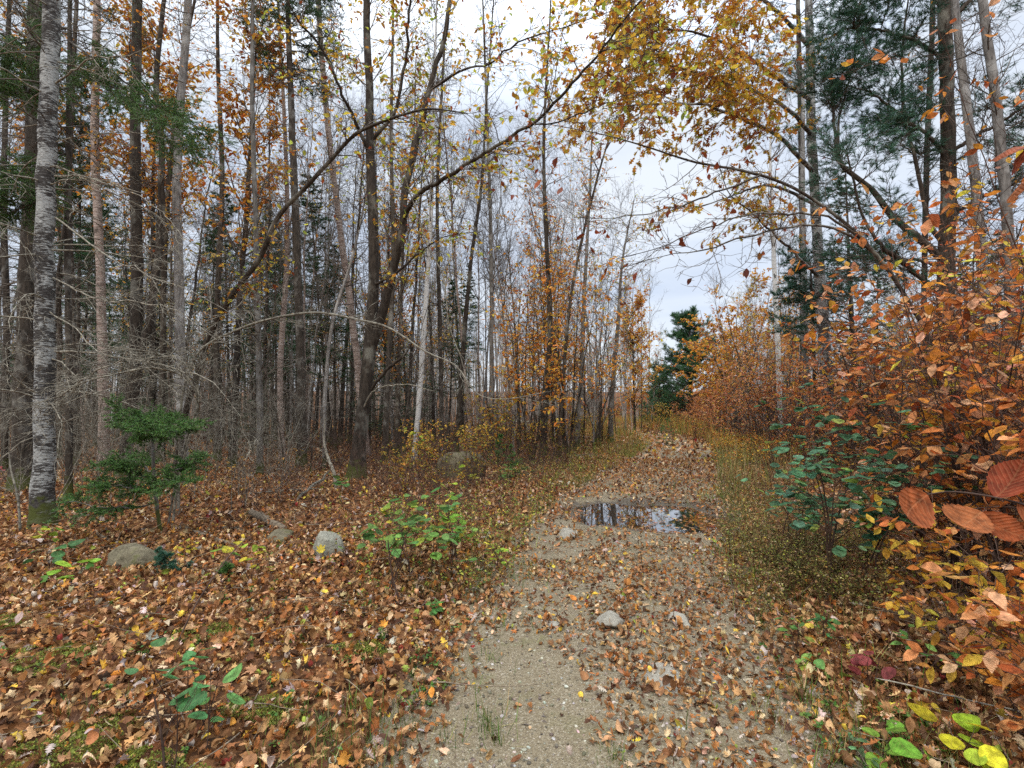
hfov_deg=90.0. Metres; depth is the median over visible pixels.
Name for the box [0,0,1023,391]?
sky
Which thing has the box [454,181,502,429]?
tree
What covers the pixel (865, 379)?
beech shrub
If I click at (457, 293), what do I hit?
birch tree
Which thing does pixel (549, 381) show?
young tree
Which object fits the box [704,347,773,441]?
young tree
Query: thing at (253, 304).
tree
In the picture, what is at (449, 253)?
birch tree
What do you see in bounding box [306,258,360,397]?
tree
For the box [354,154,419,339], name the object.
tree
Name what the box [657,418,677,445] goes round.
fir seedling
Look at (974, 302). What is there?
beech bush
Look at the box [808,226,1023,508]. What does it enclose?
beech bush
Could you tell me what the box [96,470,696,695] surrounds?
leaf litter
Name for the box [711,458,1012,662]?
weeds
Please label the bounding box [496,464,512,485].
leafy plant
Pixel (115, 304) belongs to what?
fir tree
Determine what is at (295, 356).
sapling
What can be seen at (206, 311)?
tree
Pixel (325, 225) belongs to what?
tree
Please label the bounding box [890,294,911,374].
tree
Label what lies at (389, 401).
sapling
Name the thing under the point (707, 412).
beech shrub
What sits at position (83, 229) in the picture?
tree
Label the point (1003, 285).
sapling
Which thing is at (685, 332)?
pine tree
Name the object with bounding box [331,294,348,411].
tree
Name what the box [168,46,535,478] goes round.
maple tree
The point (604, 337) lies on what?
tree
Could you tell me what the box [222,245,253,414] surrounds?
tree
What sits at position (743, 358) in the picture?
young tree
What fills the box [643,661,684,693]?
track stone
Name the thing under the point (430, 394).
fir tree
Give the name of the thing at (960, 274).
fir tree
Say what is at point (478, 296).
tree
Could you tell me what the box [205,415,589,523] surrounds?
brushwood
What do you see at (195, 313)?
tree
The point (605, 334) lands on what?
sapling
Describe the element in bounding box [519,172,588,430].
tree
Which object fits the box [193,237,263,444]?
sapling
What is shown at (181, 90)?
maple tree
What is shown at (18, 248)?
spruce tree
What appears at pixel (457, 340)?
fir tree
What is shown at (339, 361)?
tree
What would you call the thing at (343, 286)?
tree
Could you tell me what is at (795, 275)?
tree
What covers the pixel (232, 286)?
spruce tree
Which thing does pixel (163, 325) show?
tree
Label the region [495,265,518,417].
birch tree
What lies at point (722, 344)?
young tree
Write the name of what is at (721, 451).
tall grass
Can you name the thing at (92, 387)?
fir tree
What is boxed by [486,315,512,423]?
tree
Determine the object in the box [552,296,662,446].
young tree
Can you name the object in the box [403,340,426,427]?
sapling
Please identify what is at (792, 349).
tree
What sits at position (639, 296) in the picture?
oak tree
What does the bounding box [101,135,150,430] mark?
birch tree
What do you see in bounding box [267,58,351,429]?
tree
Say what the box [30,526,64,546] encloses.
leafy plant
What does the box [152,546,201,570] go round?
fir seedling
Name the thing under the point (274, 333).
spruce tree
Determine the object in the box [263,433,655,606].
weeds
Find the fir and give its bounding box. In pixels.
[41,393,216,530]
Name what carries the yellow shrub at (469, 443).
on the ground at (22, 695)
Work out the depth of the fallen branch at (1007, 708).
2.42 m
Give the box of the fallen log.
[248,509,286,528]
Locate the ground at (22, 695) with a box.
[0,391,1023,767]
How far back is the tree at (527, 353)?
39.90 m
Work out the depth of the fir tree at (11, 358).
17.78 m
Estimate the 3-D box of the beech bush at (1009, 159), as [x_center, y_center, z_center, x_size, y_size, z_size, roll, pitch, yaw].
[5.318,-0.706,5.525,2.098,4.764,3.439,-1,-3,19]
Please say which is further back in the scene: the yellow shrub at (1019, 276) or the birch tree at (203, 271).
the birch tree at (203, 271)
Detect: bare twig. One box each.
[120,669,209,767]
[141,660,187,767]
[178,518,258,641]
[198,658,238,758]
[375,526,401,605]
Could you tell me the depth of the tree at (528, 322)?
15.71 m
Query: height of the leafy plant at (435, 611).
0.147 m
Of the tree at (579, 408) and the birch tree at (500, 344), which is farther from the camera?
the birch tree at (500, 344)
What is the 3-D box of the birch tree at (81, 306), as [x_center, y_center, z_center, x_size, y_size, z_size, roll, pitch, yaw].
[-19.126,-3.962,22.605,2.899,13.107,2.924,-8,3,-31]
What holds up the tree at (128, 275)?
on the ground at (22, 695)
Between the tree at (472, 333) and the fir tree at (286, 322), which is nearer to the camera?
the fir tree at (286, 322)
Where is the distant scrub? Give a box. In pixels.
[567,395,775,417]
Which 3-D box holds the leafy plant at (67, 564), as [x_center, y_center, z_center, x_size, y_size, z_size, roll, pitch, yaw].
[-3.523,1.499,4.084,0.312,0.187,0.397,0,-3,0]
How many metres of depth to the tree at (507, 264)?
28.33 m
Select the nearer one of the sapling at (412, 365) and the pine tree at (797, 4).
the pine tree at (797, 4)
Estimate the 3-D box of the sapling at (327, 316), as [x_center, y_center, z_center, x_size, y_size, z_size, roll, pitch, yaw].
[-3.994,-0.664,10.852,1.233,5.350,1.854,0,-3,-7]
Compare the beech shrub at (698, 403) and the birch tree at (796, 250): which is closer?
the birch tree at (796, 250)
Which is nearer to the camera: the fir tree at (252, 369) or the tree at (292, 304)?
the fir tree at (252, 369)
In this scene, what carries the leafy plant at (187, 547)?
on the ground at (22, 695)
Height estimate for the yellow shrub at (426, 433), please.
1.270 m
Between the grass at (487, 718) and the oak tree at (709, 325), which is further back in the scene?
the oak tree at (709, 325)
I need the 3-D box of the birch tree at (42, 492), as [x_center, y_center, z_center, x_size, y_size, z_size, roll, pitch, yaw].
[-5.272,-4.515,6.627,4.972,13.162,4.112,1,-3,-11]
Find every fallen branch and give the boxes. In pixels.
[65,500,118,515]
[94,519,167,549]
[169,508,234,544]
[222,519,269,537]
[242,472,319,494]
[246,540,295,565]
[296,470,330,501]
[315,580,382,608]
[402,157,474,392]
[876,678,1020,712]
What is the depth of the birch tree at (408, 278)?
31.36 m
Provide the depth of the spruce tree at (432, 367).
20.49 m
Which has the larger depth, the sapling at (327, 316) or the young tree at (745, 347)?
the young tree at (745, 347)
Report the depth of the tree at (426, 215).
24.70 m
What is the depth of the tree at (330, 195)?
19.90 m
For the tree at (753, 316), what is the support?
on the ground at (22, 695)
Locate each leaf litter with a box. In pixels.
[0,419,933,457]
[0,450,1021,552]
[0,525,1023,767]
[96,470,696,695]
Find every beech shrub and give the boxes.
[621,385,643,420]
[635,383,652,419]
[669,394,700,427]
[683,401,704,438]
[686,389,706,422]
[690,394,726,432]
[691,374,740,435]
[692,382,721,428]
[696,365,781,452]
[738,356,846,460]
[772,345,863,464]
[773,367,871,479]
[775,282,998,487]
[827,314,919,476]
[867,265,1023,474]
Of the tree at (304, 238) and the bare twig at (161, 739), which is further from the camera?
the tree at (304, 238)
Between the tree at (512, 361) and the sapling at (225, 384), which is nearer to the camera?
the sapling at (225, 384)
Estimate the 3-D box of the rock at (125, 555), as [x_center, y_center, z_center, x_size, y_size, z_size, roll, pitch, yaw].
[-3.286,1.541,4.431,0.473,0.310,0.327,-1,-3,24]
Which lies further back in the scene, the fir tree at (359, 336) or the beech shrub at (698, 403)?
the beech shrub at (698, 403)
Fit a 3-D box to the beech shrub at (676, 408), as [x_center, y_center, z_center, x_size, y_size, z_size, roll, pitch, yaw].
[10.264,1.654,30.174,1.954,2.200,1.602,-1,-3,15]
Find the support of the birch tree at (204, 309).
on the ground at (22, 695)
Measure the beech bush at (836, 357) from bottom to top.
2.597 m
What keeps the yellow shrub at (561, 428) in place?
on the ground at (22, 695)
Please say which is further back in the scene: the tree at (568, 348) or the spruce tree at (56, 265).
the tree at (568, 348)
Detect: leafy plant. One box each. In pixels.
[22,539,85,567]
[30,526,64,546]
[36,558,100,582]
[124,637,216,710]
[168,650,245,732]
[176,538,198,555]
[210,541,274,578]
[332,475,349,490]
[391,462,407,486]
[410,429,428,463]
[425,601,444,618]
[457,470,478,483]
[484,542,509,567]
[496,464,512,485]
[774,617,815,657]
[795,653,830,678]
[806,612,840,639]
[838,732,879,767]
[848,651,895,688]
[861,719,951,767]
[889,624,962,669]
[907,702,1007,767]
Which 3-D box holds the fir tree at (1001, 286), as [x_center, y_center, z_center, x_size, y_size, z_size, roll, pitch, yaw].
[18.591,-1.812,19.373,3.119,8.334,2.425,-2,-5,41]
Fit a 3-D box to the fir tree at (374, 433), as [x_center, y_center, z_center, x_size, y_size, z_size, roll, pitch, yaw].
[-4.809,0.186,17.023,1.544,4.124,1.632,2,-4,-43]
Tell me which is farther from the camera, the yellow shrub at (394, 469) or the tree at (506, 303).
the tree at (506, 303)
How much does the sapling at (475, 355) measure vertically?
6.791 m
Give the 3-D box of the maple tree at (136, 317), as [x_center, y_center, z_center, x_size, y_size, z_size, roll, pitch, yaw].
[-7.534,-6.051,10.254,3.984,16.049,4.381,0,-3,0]
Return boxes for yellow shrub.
[371,439,432,493]
[391,417,453,485]
[401,431,463,493]
[452,418,506,482]
[453,388,525,453]
[454,424,494,483]
[477,393,525,461]
[514,420,544,457]
[538,415,581,457]
[566,407,592,442]
[583,408,622,441]
[632,408,661,432]
[653,400,668,426]
[664,410,682,431]
[689,418,712,438]
[877,150,1023,561]
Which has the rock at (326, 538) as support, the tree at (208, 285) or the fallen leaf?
the fallen leaf
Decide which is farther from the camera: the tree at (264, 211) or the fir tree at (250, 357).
the fir tree at (250, 357)
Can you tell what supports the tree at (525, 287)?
on the ground at (22, 695)
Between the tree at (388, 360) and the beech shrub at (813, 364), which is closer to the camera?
the beech shrub at (813, 364)
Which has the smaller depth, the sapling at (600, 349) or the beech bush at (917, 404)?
the beech bush at (917, 404)
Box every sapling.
[0,319,249,526]
[38,284,262,529]
[95,266,140,393]
[115,285,172,459]
[124,286,174,447]
[144,279,562,513]
[163,203,251,466]
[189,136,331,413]
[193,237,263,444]
[203,271,274,449]
[212,359,229,414]
[214,279,295,468]
[279,289,334,413]
[282,226,350,472]
[282,288,347,466]
[318,335,350,416]
[344,214,434,460]
[392,235,452,469]
[392,313,420,437]
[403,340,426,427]
[413,311,447,435]
[415,357,435,433]
[422,302,450,402]
[426,330,465,452]
[433,312,475,424]
[452,350,475,437]
[459,293,488,412]
[570,217,625,445]
[573,277,610,408]
[588,260,638,440]
[589,323,606,430]
[725,318,749,411]
[781,330,810,435]
[978,220,1023,375]
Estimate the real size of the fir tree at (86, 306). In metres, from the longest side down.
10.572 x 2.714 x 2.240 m
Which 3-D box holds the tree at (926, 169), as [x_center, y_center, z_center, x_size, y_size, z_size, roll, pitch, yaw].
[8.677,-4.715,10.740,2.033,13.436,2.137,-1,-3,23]
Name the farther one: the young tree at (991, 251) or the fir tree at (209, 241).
the fir tree at (209, 241)
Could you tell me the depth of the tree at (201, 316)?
34.28 m
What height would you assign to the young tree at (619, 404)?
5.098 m
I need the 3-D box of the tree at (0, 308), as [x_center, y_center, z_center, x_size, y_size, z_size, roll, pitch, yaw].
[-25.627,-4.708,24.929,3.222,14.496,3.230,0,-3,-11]
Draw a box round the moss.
[0,611,387,767]
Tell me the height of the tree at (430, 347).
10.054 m
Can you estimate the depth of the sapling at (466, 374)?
22.44 m
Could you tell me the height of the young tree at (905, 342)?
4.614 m
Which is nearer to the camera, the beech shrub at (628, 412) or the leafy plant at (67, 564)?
the leafy plant at (67, 564)
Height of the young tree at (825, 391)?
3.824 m
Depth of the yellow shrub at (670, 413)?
27.95 m
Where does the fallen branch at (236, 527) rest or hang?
on the ground at (22, 695)
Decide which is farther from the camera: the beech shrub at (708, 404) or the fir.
the beech shrub at (708, 404)
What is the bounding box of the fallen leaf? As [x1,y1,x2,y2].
[316,544,324,552]
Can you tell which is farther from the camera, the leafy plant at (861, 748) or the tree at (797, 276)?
the tree at (797, 276)
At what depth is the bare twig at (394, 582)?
3.71 m
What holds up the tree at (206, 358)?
on the ground at (22, 695)
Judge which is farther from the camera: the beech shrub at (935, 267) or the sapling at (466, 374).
the sapling at (466, 374)
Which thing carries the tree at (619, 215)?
on the ground at (22, 695)
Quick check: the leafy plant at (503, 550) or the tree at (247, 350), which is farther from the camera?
the tree at (247, 350)
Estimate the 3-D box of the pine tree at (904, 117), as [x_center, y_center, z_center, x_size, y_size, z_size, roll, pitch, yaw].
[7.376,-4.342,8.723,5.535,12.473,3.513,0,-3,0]
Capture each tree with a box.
[0,0,23,163]
[0,0,85,469]
[0,0,146,458]
[0,0,188,492]
[0,0,242,503]
[0,0,269,529]
[0,4,120,461]
[0,27,62,434]
[0,65,113,440]
[0,105,23,412]
[0,167,18,409]
[0,201,19,374]
[0,207,18,322]
[0,264,62,381]
[1,198,20,369]
[5,0,125,466]
[8,66,130,456]
[8,121,121,452]
[53,115,127,292]
[54,154,129,426]
[55,195,111,434]
[56,246,125,403]
[58,0,176,462]
[59,124,116,311]
[61,0,247,476]
[62,109,148,411]
[62,200,142,445]
[74,205,119,400]
[76,123,213,432]
[80,305,109,409]
[81,0,227,462]
[81,218,111,419]
[83,173,169,435]
[85,238,128,414]
[88,231,129,416]
[90,221,147,420]
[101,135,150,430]
[106,181,156,405]
[108,0,227,462]
[108,67,239,445]
[109,128,192,439]
[109,294,129,403]
[115,276,175,413]
[117,277,167,386]
[119,218,167,403]
[129,0,240,459]
[140,215,195,396]
[142,193,197,411]
[142,270,190,405]
[143,72,228,384]
[143,104,256,442]
[152,0,290,462]
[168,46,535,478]
[171,0,315,467]
[172,210,250,440]
[183,164,237,439]
[184,148,243,392]
[184,240,221,408]
[184,240,225,352]
[185,179,234,419]
[187,174,262,438]
[189,0,315,473]
[190,278,244,433]
[190,310,230,403]
[195,228,234,427]
[197,253,232,408]
[201,190,244,417]
[202,96,309,439]
[203,149,293,445]
[204,189,249,414]
[208,230,282,411]
[216,0,376,467]
[222,216,261,410]
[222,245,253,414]
[223,29,308,446]
[224,183,278,423]
[226,171,301,436]
[227,0,740,479]
[227,308,275,450]
[231,298,274,388]
[236,200,289,440]
[239,0,329,458]
[239,168,321,441]
[240,234,305,439]
[248,174,287,433]
[261,224,306,435]
[261,251,318,434]
[262,208,312,382]
[264,131,338,439]
[264,206,292,421]
[266,174,363,445]
[267,0,371,453]
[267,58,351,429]
[267,228,301,394]
[268,257,336,434]
[268,281,315,398]
[279,59,380,418]
[281,126,352,397]
[286,184,340,433]
[287,180,367,444]
[291,242,361,448]
[295,239,340,403]
[297,89,356,441]
[299,80,386,450]
[302,111,413,468]
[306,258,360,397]
[308,56,389,444]
[308,234,338,435]
[318,124,385,442]
[319,104,413,364]
[325,287,354,419]
[329,166,367,438]
[331,213,367,425]
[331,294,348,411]
[333,265,363,388]
[337,208,383,433]
[338,348,371,424]
[340,32,486,454]
[344,354,384,447]
[346,98,421,441]
[348,0,437,459]
[348,313,364,372]
[349,213,414,426]
[353,222,411,433]
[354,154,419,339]
[354,170,448,453]
[354,224,393,425]
[355,130,434,449]
[361,208,418,417]
[369,291,429,448]
[373,316,396,437]
[375,74,466,453]
[379,212,458,429]
[380,230,443,413]
[380,282,414,409]
[388,0,497,447]
[389,214,433,325]
[393,0,474,459]
[395,148,457,441]
[399,210,451,430]
[400,25,480,451]
[400,322,423,427]
[401,209,446,439]
[404,213,448,427]
[408,185,479,438]
[408,294,447,413]
[414,268,441,424]
[419,136,474,419]
[419,226,463,423]
[420,238,457,393]
[420,282,454,421]
[422,357,447,421]
[425,219,473,424]
[425,279,481,444]
[427,274,456,386]
[432,248,476,424]
[433,219,483,393]
[434,0,517,451]
[434,227,485,433]
[449,263,485,408]
[451,123,517,446]
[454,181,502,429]
[456,129,525,435]
[456,138,543,450]
[462,127,552,444]
[464,0,527,451]
[464,276,486,422]
[464,289,483,420]
[464,313,484,414]
[465,146,517,428]
[469,138,524,433]
[474,251,516,425]
[475,152,538,390]
[477,254,540,451]
[480,248,599,449]
[481,260,587,461]
[484,253,632,452]
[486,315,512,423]
[489,240,525,410]
[491,74,996,461]
[494,190,562,442]
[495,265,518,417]
[496,171,595,449]
[496,276,524,422]
[496,311,524,393]
[497,70,579,447]
[499,232,531,426]
[501,0,585,454]
[509,157,566,431]
[511,286,541,393]
[516,199,563,428]
[516,218,585,442]
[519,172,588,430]
[522,246,592,444]
[528,238,575,430]
[535,188,593,405]
[537,225,576,350]
[539,249,592,418]
[540,59,648,458]
[542,0,840,463]
[550,138,611,427]
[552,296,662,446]
[555,95,611,448]
[555,255,581,423]
[557,281,604,443]
[565,175,645,448]
[568,250,622,437]
[588,173,658,442]
[589,257,628,433]
[595,300,614,415]
[606,383,631,415]
[607,271,649,430]
[609,286,635,431]
[611,290,629,424]
[620,284,664,429]
[628,244,666,411]
[628,274,671,429]
[639,366,684,422]
[640,330,666,425]
[645,305,719,420]
[671,267,796,423]
[674,321,755,422]
[684,340,753,417]
[687,284,838,431]
[692,321,769,431]
[701,266,735,429]
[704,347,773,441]
[711,332,791,447]
[717,321,798,433]
[721,102,820,440]
[723,286,771,413]
[725,270,784,419]
[725,274,770,391]
[725,333,818,450]
[735,287,769,378]
[740,0,840,449]
[742,271,784,429]
[746,198,798,437]
[747,323,845,439]
[762,185,830,346]
[762,256,816,440]
[763,19,841,452]
[765,346,864,458]
[767,236,859,439]
[770,0,1023,478]
[777,192,834,389]
[779,167,927,460]
[781,231,816,372]
[784,316,919,466]
[797,341,887,443]
[801,305,971,471]
[843,319,920,446]
[855,230,1023,445]
[858,274,910,445]
[874,0,1023,457]
[875,253,910,375]
[878,228,931,364]
[879,257,920,369]
[880,280,910,385]
[886,0,990,468]
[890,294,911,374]
[895,189,1023,459]
[907,0,1023,455]
[955,255,993,329]
[969,216,1000,327]
[976,231,1023,384]
[977,244,1003,339]
[990,239,1023,357]
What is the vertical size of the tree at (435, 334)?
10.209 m
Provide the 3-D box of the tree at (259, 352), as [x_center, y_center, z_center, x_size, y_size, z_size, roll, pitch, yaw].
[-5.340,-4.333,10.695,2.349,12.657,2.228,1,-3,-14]
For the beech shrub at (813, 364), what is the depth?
8.27 m
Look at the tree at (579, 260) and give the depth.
26.81 m
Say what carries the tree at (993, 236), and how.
on the ground at (22, 695)
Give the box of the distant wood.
[1,278,993,421]
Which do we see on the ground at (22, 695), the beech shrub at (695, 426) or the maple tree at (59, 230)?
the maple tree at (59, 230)
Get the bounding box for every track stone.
[546,621,558,630]
[558,528,574,539]
[595,610,624,628]
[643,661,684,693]
[667,611,690,627]
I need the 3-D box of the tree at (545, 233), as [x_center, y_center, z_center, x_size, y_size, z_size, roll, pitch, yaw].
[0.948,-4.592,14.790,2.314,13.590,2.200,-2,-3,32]
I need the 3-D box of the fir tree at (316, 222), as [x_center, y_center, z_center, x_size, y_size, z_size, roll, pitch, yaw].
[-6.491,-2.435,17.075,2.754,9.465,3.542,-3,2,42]
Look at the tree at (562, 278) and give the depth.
34.63 m
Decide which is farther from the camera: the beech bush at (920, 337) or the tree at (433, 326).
the tree at (433, 326)
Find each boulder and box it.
[267,528,293,544]
[435,451,485,479]
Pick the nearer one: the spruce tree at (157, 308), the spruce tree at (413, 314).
the spruce tree at (413, 314)
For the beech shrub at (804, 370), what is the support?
on the ground at (22, 695)
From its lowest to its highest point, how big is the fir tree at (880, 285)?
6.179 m
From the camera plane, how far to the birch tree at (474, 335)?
38.99 m
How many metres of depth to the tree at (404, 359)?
17.58 m
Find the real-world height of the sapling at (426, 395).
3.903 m
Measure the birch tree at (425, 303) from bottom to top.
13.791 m
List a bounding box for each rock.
[106,543,157,572]
[313,531,344,559]
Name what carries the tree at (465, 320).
on the ground at (22, 695)
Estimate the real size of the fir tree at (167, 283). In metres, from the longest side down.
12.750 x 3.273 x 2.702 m
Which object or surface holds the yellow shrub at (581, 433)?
on the ground at (22, 695)
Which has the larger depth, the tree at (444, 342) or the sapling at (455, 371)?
the tree at (444, 342)
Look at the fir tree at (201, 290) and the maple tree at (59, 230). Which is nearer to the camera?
the maple tree at (59, 230)
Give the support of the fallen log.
on the ground at (22, 695)
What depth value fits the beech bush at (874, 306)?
4.82 m
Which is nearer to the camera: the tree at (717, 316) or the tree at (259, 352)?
the tree at (259, 352)
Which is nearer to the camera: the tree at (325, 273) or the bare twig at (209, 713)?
the bare twig at (209, 713)
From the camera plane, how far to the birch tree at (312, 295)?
18.12 m
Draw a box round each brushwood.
[0,320,360,510]
[0,341,624,481]
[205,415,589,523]
[685,265,980,495]
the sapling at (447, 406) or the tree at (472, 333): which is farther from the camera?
the tree at (472, 333)
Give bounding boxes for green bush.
[336,479,476,575]
[373,493,446,588]
[417,464,477,568]
[736,440,846,549]
[754,379,920,588]
[832,401,978,582]
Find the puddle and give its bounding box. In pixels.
[577,503,728,533]
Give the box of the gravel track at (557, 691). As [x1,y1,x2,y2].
[356,420,890,767]
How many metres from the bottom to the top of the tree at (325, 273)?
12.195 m
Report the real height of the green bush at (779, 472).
1.217 m
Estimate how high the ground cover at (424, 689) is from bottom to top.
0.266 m
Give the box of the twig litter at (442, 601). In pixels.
[0,451,1022,767]
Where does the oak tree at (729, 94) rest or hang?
on the ground at (22, 695)
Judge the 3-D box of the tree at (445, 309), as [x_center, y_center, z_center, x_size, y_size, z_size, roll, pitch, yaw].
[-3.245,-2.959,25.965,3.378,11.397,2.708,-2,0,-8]
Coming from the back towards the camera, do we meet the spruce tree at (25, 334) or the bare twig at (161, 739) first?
the spruce tree at (25, 334)
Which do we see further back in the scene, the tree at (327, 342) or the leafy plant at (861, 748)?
the tree at (327, 342)
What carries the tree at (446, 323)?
on the ground at (22, 695)
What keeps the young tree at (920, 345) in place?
on the ground at (22, 695)
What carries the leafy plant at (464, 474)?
on the ground at (22, 695)
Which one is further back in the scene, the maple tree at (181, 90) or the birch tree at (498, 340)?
the birch tree at (498, 340)
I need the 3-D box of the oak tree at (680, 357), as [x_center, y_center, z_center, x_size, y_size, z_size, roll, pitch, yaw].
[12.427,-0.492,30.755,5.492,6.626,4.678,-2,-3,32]
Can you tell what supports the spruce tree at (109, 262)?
on the ground at (22, 695)
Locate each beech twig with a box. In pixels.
[899,459,1023,541]
[990,146,1023,201]
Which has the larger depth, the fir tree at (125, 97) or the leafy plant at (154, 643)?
the fir tree at (125, 97)
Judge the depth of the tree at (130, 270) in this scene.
20.79 m
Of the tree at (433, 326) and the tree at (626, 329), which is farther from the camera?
the tree at (433, 326)
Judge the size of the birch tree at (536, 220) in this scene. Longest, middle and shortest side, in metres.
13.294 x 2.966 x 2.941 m
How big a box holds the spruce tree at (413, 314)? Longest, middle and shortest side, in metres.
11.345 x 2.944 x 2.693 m
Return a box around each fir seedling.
[114,474,139,502]
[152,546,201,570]
[213,560,234,578]
[486,433,507,465]
[501,444,532,478]
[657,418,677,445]
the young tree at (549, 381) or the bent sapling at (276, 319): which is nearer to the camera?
the bent sapling at (276, 319)
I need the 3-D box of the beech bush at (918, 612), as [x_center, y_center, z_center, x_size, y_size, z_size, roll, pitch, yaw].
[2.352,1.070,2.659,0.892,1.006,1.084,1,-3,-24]
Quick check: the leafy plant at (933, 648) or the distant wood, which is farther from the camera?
the distant wood
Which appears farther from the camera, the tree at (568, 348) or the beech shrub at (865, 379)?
the tree at (568, 348)
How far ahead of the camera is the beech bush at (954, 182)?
4.04 m
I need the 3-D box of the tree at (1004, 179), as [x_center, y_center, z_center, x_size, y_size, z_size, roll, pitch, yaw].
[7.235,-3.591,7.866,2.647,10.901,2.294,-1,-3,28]
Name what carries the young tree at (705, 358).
on the ground at (22, 695)
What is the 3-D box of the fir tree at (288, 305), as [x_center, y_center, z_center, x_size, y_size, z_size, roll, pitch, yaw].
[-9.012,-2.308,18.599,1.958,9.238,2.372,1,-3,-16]
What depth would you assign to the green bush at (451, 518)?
4.57 m
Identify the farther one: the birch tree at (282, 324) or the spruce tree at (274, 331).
the spruce tree at (274, 331)
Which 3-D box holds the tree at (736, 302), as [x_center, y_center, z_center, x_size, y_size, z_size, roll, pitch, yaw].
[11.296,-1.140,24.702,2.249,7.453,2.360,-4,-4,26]
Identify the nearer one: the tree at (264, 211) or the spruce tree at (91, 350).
the tree at (264, 211)
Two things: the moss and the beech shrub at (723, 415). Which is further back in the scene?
the beech shrub at (723, 415)
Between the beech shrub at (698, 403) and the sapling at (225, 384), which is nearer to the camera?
the sapling at (225, 384)
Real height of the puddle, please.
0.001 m
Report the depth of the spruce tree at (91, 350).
27.30 m
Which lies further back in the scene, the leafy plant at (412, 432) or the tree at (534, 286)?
the tree at (534, 286)
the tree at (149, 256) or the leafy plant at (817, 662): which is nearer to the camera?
the leafy plant at (817, 662)
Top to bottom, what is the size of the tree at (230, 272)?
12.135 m
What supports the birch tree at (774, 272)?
on the ground at (22, 695)
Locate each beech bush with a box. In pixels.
[763,183,1023,601]
[769,72,1023,594]
[778,237,1022,504]
[782,208,1023,549]
[794,284,1023,538]
[795,177,1023,595]
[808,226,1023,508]
[824,0,1023,409]
[863,257,1023,504]
[863,487,1023,688]
[867,155,1023,505]
[877,214,1023,618]
[899,555,1023,733]
[928,248,1023,455]
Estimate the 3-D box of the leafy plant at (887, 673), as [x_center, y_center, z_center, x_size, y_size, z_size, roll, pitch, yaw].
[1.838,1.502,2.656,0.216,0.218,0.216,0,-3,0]
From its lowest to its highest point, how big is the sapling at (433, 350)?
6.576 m
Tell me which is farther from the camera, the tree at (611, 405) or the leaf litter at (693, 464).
the tree at (611, 405)
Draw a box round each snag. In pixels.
[9,431,21,530]
[323,417,337,488]
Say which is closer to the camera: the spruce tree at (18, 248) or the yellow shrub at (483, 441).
the yellow shrub at (483, 441)
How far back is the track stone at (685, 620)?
3.61 m
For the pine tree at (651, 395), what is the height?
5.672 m
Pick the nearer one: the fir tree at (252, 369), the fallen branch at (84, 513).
the fallen branch at (84, 513)
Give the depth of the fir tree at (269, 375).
23.77 m
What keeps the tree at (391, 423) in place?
on the ground at (22, 695)
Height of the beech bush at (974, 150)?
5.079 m
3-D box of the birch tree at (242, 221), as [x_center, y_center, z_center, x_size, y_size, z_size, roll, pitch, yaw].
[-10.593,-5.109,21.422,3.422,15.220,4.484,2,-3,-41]
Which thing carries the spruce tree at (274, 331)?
on the ground at (22, 695)
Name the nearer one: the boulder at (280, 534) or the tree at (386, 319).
the boulder at (280, 534)
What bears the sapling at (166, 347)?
on the ground at (22, 695)
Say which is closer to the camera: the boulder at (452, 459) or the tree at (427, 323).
the boulder at (452, 459)
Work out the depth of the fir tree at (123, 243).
24.24 m
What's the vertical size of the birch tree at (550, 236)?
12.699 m
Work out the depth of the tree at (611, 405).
19.10 m
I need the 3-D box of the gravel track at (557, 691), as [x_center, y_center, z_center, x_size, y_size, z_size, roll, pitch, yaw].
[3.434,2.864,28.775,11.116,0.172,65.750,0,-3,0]
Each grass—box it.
[21,438,1013,767]
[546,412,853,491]
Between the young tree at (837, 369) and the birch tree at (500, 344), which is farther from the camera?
the birch tree at (500, 344)
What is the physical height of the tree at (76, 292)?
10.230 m
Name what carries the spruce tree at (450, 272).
on the ground at (22, 695)
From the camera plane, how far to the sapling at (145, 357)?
12.55 m
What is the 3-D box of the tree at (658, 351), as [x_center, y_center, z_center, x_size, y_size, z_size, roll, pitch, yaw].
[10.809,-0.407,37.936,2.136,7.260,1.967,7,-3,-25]
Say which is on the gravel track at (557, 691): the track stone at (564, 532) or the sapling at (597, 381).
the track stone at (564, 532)
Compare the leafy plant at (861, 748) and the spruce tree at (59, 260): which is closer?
the leafy plant at (861, 748)
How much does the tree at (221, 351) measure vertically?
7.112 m
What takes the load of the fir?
on the ground at (22, 695)
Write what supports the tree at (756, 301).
on the ground at (22, 695)
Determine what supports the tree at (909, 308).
on the ground at (22, 695)
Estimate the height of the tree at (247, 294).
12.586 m
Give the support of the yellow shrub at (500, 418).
on the ground at (22, 695)
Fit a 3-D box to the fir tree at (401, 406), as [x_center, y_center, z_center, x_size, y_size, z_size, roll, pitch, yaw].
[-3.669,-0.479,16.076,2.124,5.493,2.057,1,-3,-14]
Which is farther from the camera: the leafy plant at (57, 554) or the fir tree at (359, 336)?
the fir tree at (359, 336)
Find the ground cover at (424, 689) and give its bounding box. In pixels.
[0,511,1018,767]

